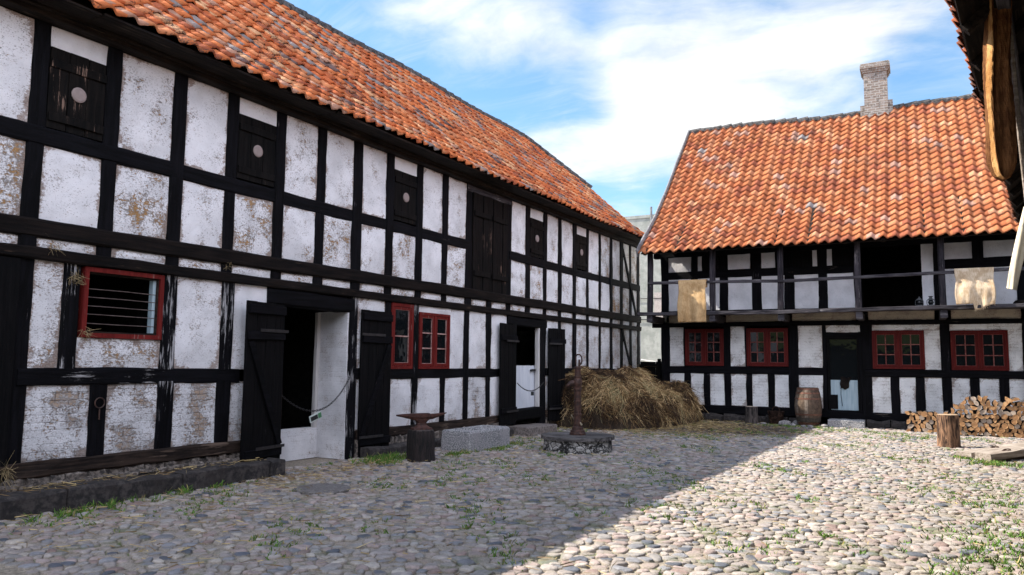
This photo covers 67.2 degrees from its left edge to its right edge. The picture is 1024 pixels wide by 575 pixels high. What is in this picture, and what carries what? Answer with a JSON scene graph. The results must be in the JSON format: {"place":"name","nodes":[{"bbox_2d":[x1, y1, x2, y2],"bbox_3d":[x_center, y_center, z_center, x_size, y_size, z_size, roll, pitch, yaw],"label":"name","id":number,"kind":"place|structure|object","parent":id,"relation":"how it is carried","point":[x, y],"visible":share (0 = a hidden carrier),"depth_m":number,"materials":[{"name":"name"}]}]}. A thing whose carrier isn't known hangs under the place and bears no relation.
{"place":"outdoors","nodes":[
{"label":"outdoors","id":0,"kind":"place"},
{"bbox_2d":[0,418,1023,574],"bbox_3d":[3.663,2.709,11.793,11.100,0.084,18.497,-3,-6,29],"label":"cobblestone paving","id":1,"kind":"structure","parent":0,"point":[385,549],"depth_m":7.48,"materials":[{"name":"grey stone"}]},
{"bbox_2d":[0,0,643,520],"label":"barn","id":2,"kind":"structure","parent":1,"relation":"on","point":[390,238],"depth_m":10.38,"materials":[{"name":"paint"}]},
{"bbox_2d":[0,450,18,488],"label":"straw wisp","id":3,"kind":"object","parent":2,"relation":"attached to","point":[6,471],"visible":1,"depth_m":7.37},
{"bbox_2d":[0,255,20,483],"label":"plank door","id":4,"kind":"structure","parent":2,"relation":"in","point":[9,265],"depth_m":7.57,"materials":[{"name":"black wood"}]},
{"bbox_2d":[46,243,66,255],"bbox_3d":[-4.734,-0.422,7.968,0.171,0.278,0.234,-4,-7,37],"label":"straw wisp","id":5,"kind":"object","parent":2,"relation":"attached to","point":[55,248],"visible":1,"depth_m":8.00,"materials":[{"name":"beige plant"}]},
{"bbox_2d":[68,267,88,285],"bbox_3d":[-4.612,-0.089,8.190,0.184,0.252,0.206,0,-6,8],"label":"straw wisp","id":6,"kind":"object","parent":2,"relation":"attached to","point":[73,280],"visible":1,"depth_m":8.19,"materials":[{"name":"beige plant"}]},
{"bbox_2d":[78,327,95,341],"bbox_3d":[-4.565,0.513,8.241,0.199,0.195,0.245,-4,-7,40],"label":"straw wisp","id":7,"kind":"object","parent":2,"relation":"attached to","point":[87,334],"visible":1,"depth_m":8.25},
{"bbox_2d":[94,397,104,419],"bbox_3d":[-4.486,1.313,8.369,0.021,0.241,0.122,-3,-6,29],"label":"tether ring","id":8,"kind":"object","parent":2,"relation":"attached to","point":[99,407],"visible":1,"depth_m":8.36,"materials":[{"name":"black metal"}]},
{"bbox_2d":[77,266,164,339],"bbox_3d":[-4.424,0.196,8.727,0.130,0.765,0.970,-3,-6,29],"label":"barred window","id":9,"kind":"structure","parent":2,"relation":"in","point":[156,286],"depth_m":8.76,"materials":[{"name":"red paint"}]},
{"bbox_2d":[240,300,288,461],"bbox_3d":[-3.280,1.303,10.244,0.091,2.215,0.791,-2,-6,21],"label":"door leaf","id":10,"kind":"structure","parent":2,"relation":"in","point":[265,334],"depth_m":10.19,"materials":[{"name":"black wood"}]},
{"bbox_2d":[282,377,349,422],"bbox_3d":[-2.840,1.642,11.236,0.070,0.647,1.421,-3,-6,29],"label":"barrier chain","id":11,"kind":"object","parent":2,"relation":"attached to","point":[315,416],"visible":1,"depth_m":11.17,"materials":[{"name":"black metal"}]},
{"bbox_2d":[357,309,392,456],"bbox_3d":[-2.185,1.518,12.315,0.090,2.300,0.731,-3,-7,33],"label":"door leaf","id":12,"kind":"structure","parent":2,"relation":"in","point":[376,339],"depth_m":12.30,"materials":[{"name":"black wood"}]},
{"bbox_2d":[391,302,413,368],"bbox_3d":[-1.898,0.830,13.127,0.090,1.110,0.600,-3,-6,29],"label":"window","id":13,"kind":"structure","parent":2,"relation":"in","point":[403,314],"depth_m":13.15,"materials":[{"name":"red paint"}]},
{"bbox_2d":[418,312,449,368],"bbox_3d":[-1.427,0.971,13.953,0.090,1.000,0.950,-3,-6,29],"label":"window","id":14,"kind":"structure","parent":2,"relation":"in","point":[434,329],"depth_m":13.91,"materials":[{"name":"red paint"}]},
{"bbox_2d":[472,192,507,293],"bbox_3d":[-0.446,-0.871,15.775,0.104,1.930,1.358,-3,-6,29],"label":"loft door","id":15,"kind":"structure","parent":2,"relation":"in","point":[489,216],"depth_m":15.73,"materials":[{"name":"brown wood"}]},
{"bbox_2d":[499,323,518,425],"bbox_3d":[-0.059,1.806,16.082,0.091,2.104,0.771,-2,-6,26],"label":"door leaf","id":16,"kind":"structure","parent":2,"relation":"in","point":[508,338],"depth_m":16.02,"materials":[{"name":"black wood"}]},
{"bbox_2d":[516,365,535,408],"bbox_3d":[0.243,2.195,17.006,0.098,0.940,1.200,-3,-6,29],"label":"half door","id":17,"kind":"structure","parent":2,"relation":"in","point":[525,375],"depth_m":17.11,"materials":[{"name":"paint"}]},
{"bbox_2d":[518,383,542,395],"bbox_3d":[0.421,2.219,16.867,0.050,0.290,1.247,-3,-6,29],"label":"barrier chain","id":18,"kind":"object","parent":2,"relation":"attached to","point":[532,393],"visible":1,"depth_m":16.86,"materials":[{"name":"black metal"}]},
{"bbox_2d":[548,328,565,420],"bbox_3d":[1.045,2.022,17.925,0.091,2.138,0.649,-4,-7,41],"label":"door leaf","id":19,"kind":"structure","parent":2,"relation":"in","point":[556,337],"depth_m":17.90,"materials":[{"name":"black wood"}]},
{"bbox_2d":[293,483,350,494],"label":"round stone slab","id":20,"kind":"structure","parent":1,"relation":"on","point":[318,489],"depth_m":8.91,"materials":[{"name":"grey stone"}]},
{"bbox_2d":[406,429,434,461],"bbox_3d":[-1.394,2.423,11.777,0.434,0.498,0.437,6,-8,-44],"label":"anvil stump","id":21,"kind":"object","parent":1,"relation":"on","point":[420,445],"visible":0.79,"depth_m":11.62,"materials":[{"name":"black wood"}]},
{"bbox_2d":[396,412,446,429],"bbox_3d":[-1.382,2.052,11.823,0.820,0.249,0.210,4,-6,-28],"label":"anvil","id":22,"kind":"object","parent":21,"relation":"on","point":[420,419],"visible":1,"depth_m":11.76,"materials":[{"name":"metal"}]},
{"bbox_2d":[441,425,509,451],"bbox_3d":[-0.625,2.674,13.581,0.605,0.394,1.366,-3,-6,29],"label":"stone trough","id":23,"kind":"object","parent":1,"relation":"on","point":[478,437],"visible":0.94,"depth_m":13.13,"materials":[{"name":"stone"}]},
{"bbox_2d":[0,419,1023,574],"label":"straw litter","id":24,"kind":"object","parent":1,"relation":"on","point":[709,424],"visible":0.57,"depth_m":9.11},
{"bbox_2d":[9,421,1023,574],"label":"grass tufts","id":25,"kind":"object","parent":1,"relation":"on","point":[110,504],"visible":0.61,"depth_m":8.27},
{"bbox_2d":[508,423,556,435],"bbox_3d":[0.438,3.037,16.462,0.561,0.215,1.400,-3,-6,29],"label":"door step","id":26,"kind":"object","parent":1,"relation":"on","point":[533,429],"depth_m":16.03,"materials":[{"name":"stone"}]},
{"bbox_2d":[541,432,614,454],"bbox_3d":[1.137,2.705,13.342,1.270,0.313,1.270,-3,-6,29],"label":"well","id":27,"kind":"object","parent":1,"relation":"on","point":[588,442],"visible":0.95,"depth_m":12.87,"materials":[{"name":"stone"}]},
{"bbox_2d":[566,354,585,434],"bbox_3d":[1.135,1.857,13.415,0.310,1.399,0.282,5,-7,-39],"label":"water pump","id":28,"kind":"object","parent":27,"relation":"on","point":[577,427],"visible":1,"depth_m":13.37,"materials":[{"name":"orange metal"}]},
{"bbox_2d":[556,364,706,430],"bbox_3d":[3.008,2.899,19.484,3.111,1.937,5.036,-3,-6,29],"label":"hay heap","id":29,"kind":"object","parent":1,"relation":"on","point":[625,397],"visible":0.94,"depth_m":17.91,"materials":[{"name":"plant"}]},
{"bbox_2d":[639,359,723,414],"bbox_3d":[5.038,2.885,22.123,2.880,1.660,0.144,-3,-6,29],"label":"board fence","id":30,"kind":"object","parent":1,"relation":"on","point":[654,368],"visible":0.15,"depth_m":22.67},
{"bbox_2d":[745,406,757,423],"bbox_3d":[6.165,3.297,19.828,0.341,0.476,0.321,-3,-6,29],"label":"tree stump","id":31,"kind":"object","parent":1,"relation":"on","point":[751,414],"visible":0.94,"depth_m":19.71,"materials":[{"name":"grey wood"}]},
{"bbox_2d":[767,406,784,423],"bbox_3d":[6.768,3.275,19.737,0.422,0.458,0.434,-3,-6,29],"label":"basket","id":32,"kind":"object","parent":1,"relation":"on","point":[775,417],"visible":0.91,"depth_m":19.59,"materials":[{"name":"wicker"}]},
{"bbox_2d":[778,420,790,425],"bbox_3d":[6.834,3.410,19.257,0.368,0.191,0.228,4,-6,-31],"label":"field stone","id":33,"kind":"object","parent":1,"relation":"on","point":[783,422],"visible":0.62,"depth_m":19.18,"materials":[{"name":"grey stone"}]},
{"bbox_2d":[794,387,821,425],"bbox_3d":[7.418,2.976,19.286,0.653,0.935,0.653,-3,-6,29],"label":"barrel","id":34,"kind":"object","parent":1,"relation":"on","point":[808,406],"visible":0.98,"depth_m":19.04,"materials":[{"name":"brown wood"}]},
{"bbox_2d":[635,60,1023,433],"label":"gallery house","id":35,"kind":"structure","parent":1,"relation":"on","point":[823,253],"depth_m":20.14,"materials":[{"name":"orange tile"}]},
{"bbox_2d":[677,279,706,321],"bbox_3d":[4.733,0.350,20.201,0.766,1.127,0.249,-3,-6,29],"label":"burlap sack","id":36,"kind":"object","parent":35,"relation":"hanging from","point":[691,304],"visible":1,"depth_m":20.16,"materials":[{"name":"beige fabric"}]},
{"bbox_2d":[685,329,723,365],"bbox_3d":[5.269,1.635,21.080,1.050,1.000,0.090,-2,-6,28],"label":"window","id":37,"kind":"structure","parent":35,"relation":"in","point":[703,347],"depth_m":21.04,"materials":[{"name":"red paint"}]},
{"bbox_2d":[746,328,788,365],"bbox_3d":[6.737,1.575,20.312,1.050,1.000,0.090,-2,-6,28],"label":"window","id":38,"kind":"structure","parent":35,"relation":"in","point":[765,346],"depth_m":20.28,"materials":[{"name":"red paint"}]},
{"bbox_2d":[840,377,850,405],"bbox_3d":[8.381,2.607,19.337,0.258,0.740,0.026,-2,-6,28],"label":"dark rag","id":39,"kind":"object","parent":35,"relation":"hanging from","point":[844,382],"visible":1,"depth_m":19.36,"materials":[{"name":"black fabric"}]},
{"bbox_2d":[872,330,925,368],"bbox_3d":[9.469,1.523,18.878,1.145,0.940,0.090,-2,-6,28],"label":"window","id":40,"kind":"structure","parent":35,"relation":"in","point":[887,354],"depth_m":18.84,"materials":[{"name":"red paint"}]},
{"bbox_2d":[915,297,923,305],"bbox_3d":[9.626,0.345,18.196,0.160,0.260,0.158,4,-6,-28],"label":"lantern","id":41,"kind":"object","parent":35,"relation":"on","point":[919,301],"visible":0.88,"depth_m":18.16,"materials":[{"name":"metal"}]},
{"bbox_2d":[927,296,934,305],"bbox_3d":[9.839,0.335,18.085,0.160,0.262,0.158,4,-6,-28],"label":"lantern","id":42,"kind":"object","parent":35,"relation":"on","point":[930,301],"visible":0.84,"depth_m":18.05,"materials":[{"name":"metal"}]},
{"bbox_2d":[954,267,995,310],"bbox_3d":[10.373,0.050,17.255,0.788,0.997,0.257,-3,-6,29],"label":"burlap sack","id":43,"kind":"object","parent":35,"relation":"hanging from","point":[975,287],"visible":1,"depth_m":17.20,"materials":[{"name":"beige fabric"}]},
{"bbox_2d":[950,330,1009,370],"bbox_3d":[10.976,1.474,18.089,1.160,0.935,0.090,-2,-6,28],"label":"window","id":44,"kind":"structure","parent":35,"relation":"in","point":[971,348],"depth_m":18.05,"materials":[{"name":"red paint"}]},
{"bbox_2d":[828,418,865,428],"bbox_3d":[8.258,3.358,18.994,0.835,0.215,0.546,-3,-6,29],"label":"door step","id":45,"kind":"object","parent":1,"relation":"on","point":[850,423],"depth_m":18.79,"materials":[{"name":"stone"}]},
{"bbox_2d":[937,414,960,447],"bbox_3d":[8.258,2.723,14.573,0.409,0.641,0.385,-3,-6,29],"label":"chopping block","id":46,"kind":"object","parent":1,"relation":"on","point":[948,431],"depth_m":14.44,"materials":[{"name":"brown wood"}]},
{"bbox_2d":[944,0,1023,223],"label":"shed","id":47,"kind":"structure","parent":1,"relation":"on","point":[969,18],"depth_m":6.80,"materials":[{"name":"wood"}]},
{"bbox_2d":[982,0,1017,181],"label":"hanging hide","id":48,"kind":"object","parent":47,"relation":"hanging from","point":[1001,151],"visible":0.97,"depth_m":6.03},
{"bbox_2d":[1007,207,1023,289],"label":"canvas strip","id":49,"kind":"object","parent":47,"relation":"hanging from","point":[1017,259],"visible":1,"depth_m":5.90,"materials":[{"name":"white fabric"}]},
{"bbox_2d":[1010,25,1023,192],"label":"leaning pole","id":50,"kind":"object","parent":47,"relation":"hanging from","point":[1018,113],"visible":0.71,"depth_m":6.06,"materials":[{"name":"brown wood"}]},
{"bbox_2d":[956,442,1023,461],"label":"plank hatch","id":51,"kind":"object","parent":1,"relation":"on","point":[1010,452],"visible":0.97,"depth_m":12.49,"materials":[{"name":"beige wood"}]},
{"bbox_2d":[963,456,1023,461],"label":"stone slab","id":52,"kind":"structure","parent":1,"relation":"on","point":[1001,460],"depth_m":12.43,"materials":[{"name":"grey stone"}]},
{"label":"split log","id":53,"kind":"object","parent":1,"relation":"on","visible":0},
{"bbox_2d":[1013,432,1022,437],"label":"split log","id":54,"kind":"object","parent":53,"relation":"on","point":[1017,435],"visible":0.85,"depth_m":16.54,"materials":[{"name":"brown wood"}]},
{"bbox_2d":[285,0,973,216],"label":"sky","id":55,"kind":"structure","parent":0,"point":[614,90],"materials":[{"name":"blue"}]},
{"bbox_2d":[625,207,662,361],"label":"concrete building","id":56,"kind":"structure","parent":0,"point":[650,344],"depth_m":35.54,"materials":[{"name":"white concrete"}]},
{"bbox_2d":[1013,300,1023,303],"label":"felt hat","id":57,"kind":"object","parent":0,"point":[1018,301],"visible":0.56,"depth_m":17.24,"materials":[{"name":"black fabric"}]},
{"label":"split log","id":58,"kind":"object","parent":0,"visible":0},
{"bbox_2d":[979,409,986,414],"bbox_3d":[10.382,2.739,16.975,0.184,0.100,0.365,-37,-21,22],"label":"split log","id":59,"kind":"object","parent":58,"relation":"on","point":[982,411],"visible":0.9,"depth_m":16.82,"materials":[{"name":"brown wood"}]},
{"label":"split log","id":60,"kind":"object","parent":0,"visible":0},
{"bbox_2d":[998,408,1003,415],"bbox_3d":[10.699,2.731,16.853,0.106,0.195,0.365,-5,-6,32],"label":"split log","id":61,"kind":"object","parent":60,"relation":"on","point":[1000,412],"visible":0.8,"depth_m":16.70,"materials":[{"name":"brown wood"}]},
{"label":"split log","id":62,"kind":"object","parent":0,"visible":0},
{"bbox_2d":[958,404,964,409],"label":"split log","id":63,"kind":"object","parent":62,"relation":"on","point":[961,406],"visible":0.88,"depth_m":16.98,"materials":[{"name":"brown wood"}]},
{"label":"split log","id":64,"kind":"object","parent":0,"visible":0},
{"bbox_2d":[988,406,996,409],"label":"split log","id":65,"kind":"object","parent":64,"relation":"on","point":[992,407],"visible":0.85,"depth_m":16.75,"materials":[{"name":"brown wood"}]},
{"bbox_2d":[992,400,997,406],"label":"split log","id":66,"kind":"object","parent":65,"relation":"on","point":[994,402],"visible":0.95,"depth_m":16.76,"materials":[{"name":"brown wood"}]},
{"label":"split log","id":67,"kind":"object","parent":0,"visible":0},
{"bbox_2d":[1002,401,1009,407],"bbox_3d":[10.782,2.539,16.829,0.086,0.185,0.381,42,18,29],"label":"split log","id":68,"kind":"object","parent":67,"relation":"on","point":[1005,404],"visible":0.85,"depth_m":16.67,"materials":[{"name":"brown wood"}]},
{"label":"split log","id":69,"kind":"object","parent":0,"visible":0},
{"bbox_2d":[1014,401,1021,405],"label":"split log","id":70,"kind":"object","parent":69,"relation":"on","point":[1018,403],"visible":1,"depth_m":16.60,"materials":[{"name":"brown wood"}]},
{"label":"split log","id":71,"kind":"object","parent":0,"visible":0},
{"bbox_2d":[1005,396,1013,402],"bbox_3d":[10.846,2.460,16.805,0.193,0.090,0.381,29,10,33],"label":"split log","id":72,"kind":"object","parent":71,"relation":"on","point":[1008,399],"visible":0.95,"depth_m":16.65,"materials":[{"name":"brown wood"}]},
{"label":"split log","id":73,"kind":"object","parent":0,"visible":0},
{"bbox_2d":[921,411,927,416],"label":"split log","id":74,"kind":"object","parent":73,"relation":"on","point":[924,413],"visible":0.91,"depth_m":17.67,"materials":[{"name":"brown wood"}]},
{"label":"split log","id":75,"kind":"object","parent":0,"visible":0},
{"bbox_2d":[999,426,1004,432],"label":"split log","id":76,"kind":"object","parent":75,"relation":"on","point":[1001,430],"visible":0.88,"depth_m":16.65,"materials":[{"name":"brown wood"}]},
{"bbox_2d":[1000,422,1007,428],"bbox_3d":[10.733,3.006,16.804,0.127,0.116,0.400,-39,-20,20],"label":"split log","id":77,"kind":"object","parent":76,"relation":"on","point":[1004,425],"visible":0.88,"depth_m":16.64,"materials":[{"name":"brown wood"}]},
{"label":"split log","id":78,"kind":"object","parent":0,"visible":0},
{"bbox_2d":[970,422,977,427],"bbox_3d":[10.210,3.024,17.030,0.126,0.138,0.400,26,6,26],"label":"split log","id":79,"kind":"object","parent":78,"relation":"on","point":[974,424],"visible":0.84,"depth_m":16.86,"materials":[{"name":"brown wood"}]},
{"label":"split log","id":80,"kind":"object","parent":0,"visible":0},
{"bbox_2d":[1006,423,1013,428],"bbox_3d":[10.822,3.011,16.752,0.113,0.125,0.369,-2,-6,24],"label":"split log","id":81,"kind":"object","parent":80,"relation":"on","point":[1010,426],"visible":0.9,"depth_m":16.59,"materials":[{"name":"brown wood"}]},
{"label":"split log","id":82,"kind":"object","parent":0,"visible":0},
{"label":"split log","id":83,"kind":"object","parent":82,"relation":"on","visible":0},
{"bbox_2d":[1010,419,1016,424],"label":"split log","id":84,"kind":"object","parent":83,"relation":"on","point":[1013,421],"visible":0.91,"depth_m":16.57,"materials":[{"name":"brown wood"}]},
{"bbox_2d":[1012,414,1018,420],"bbox_3d":[10.938,2.819,16.737,0.126,0.138,0.400,8,0,31],"label":"split log","id":85,"kind":"object","parent":84,"relation":"on","point":[1015,416],"visible":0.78,"depth_m":16.57,"materials":[{"name":"brown wood"}]}
]}

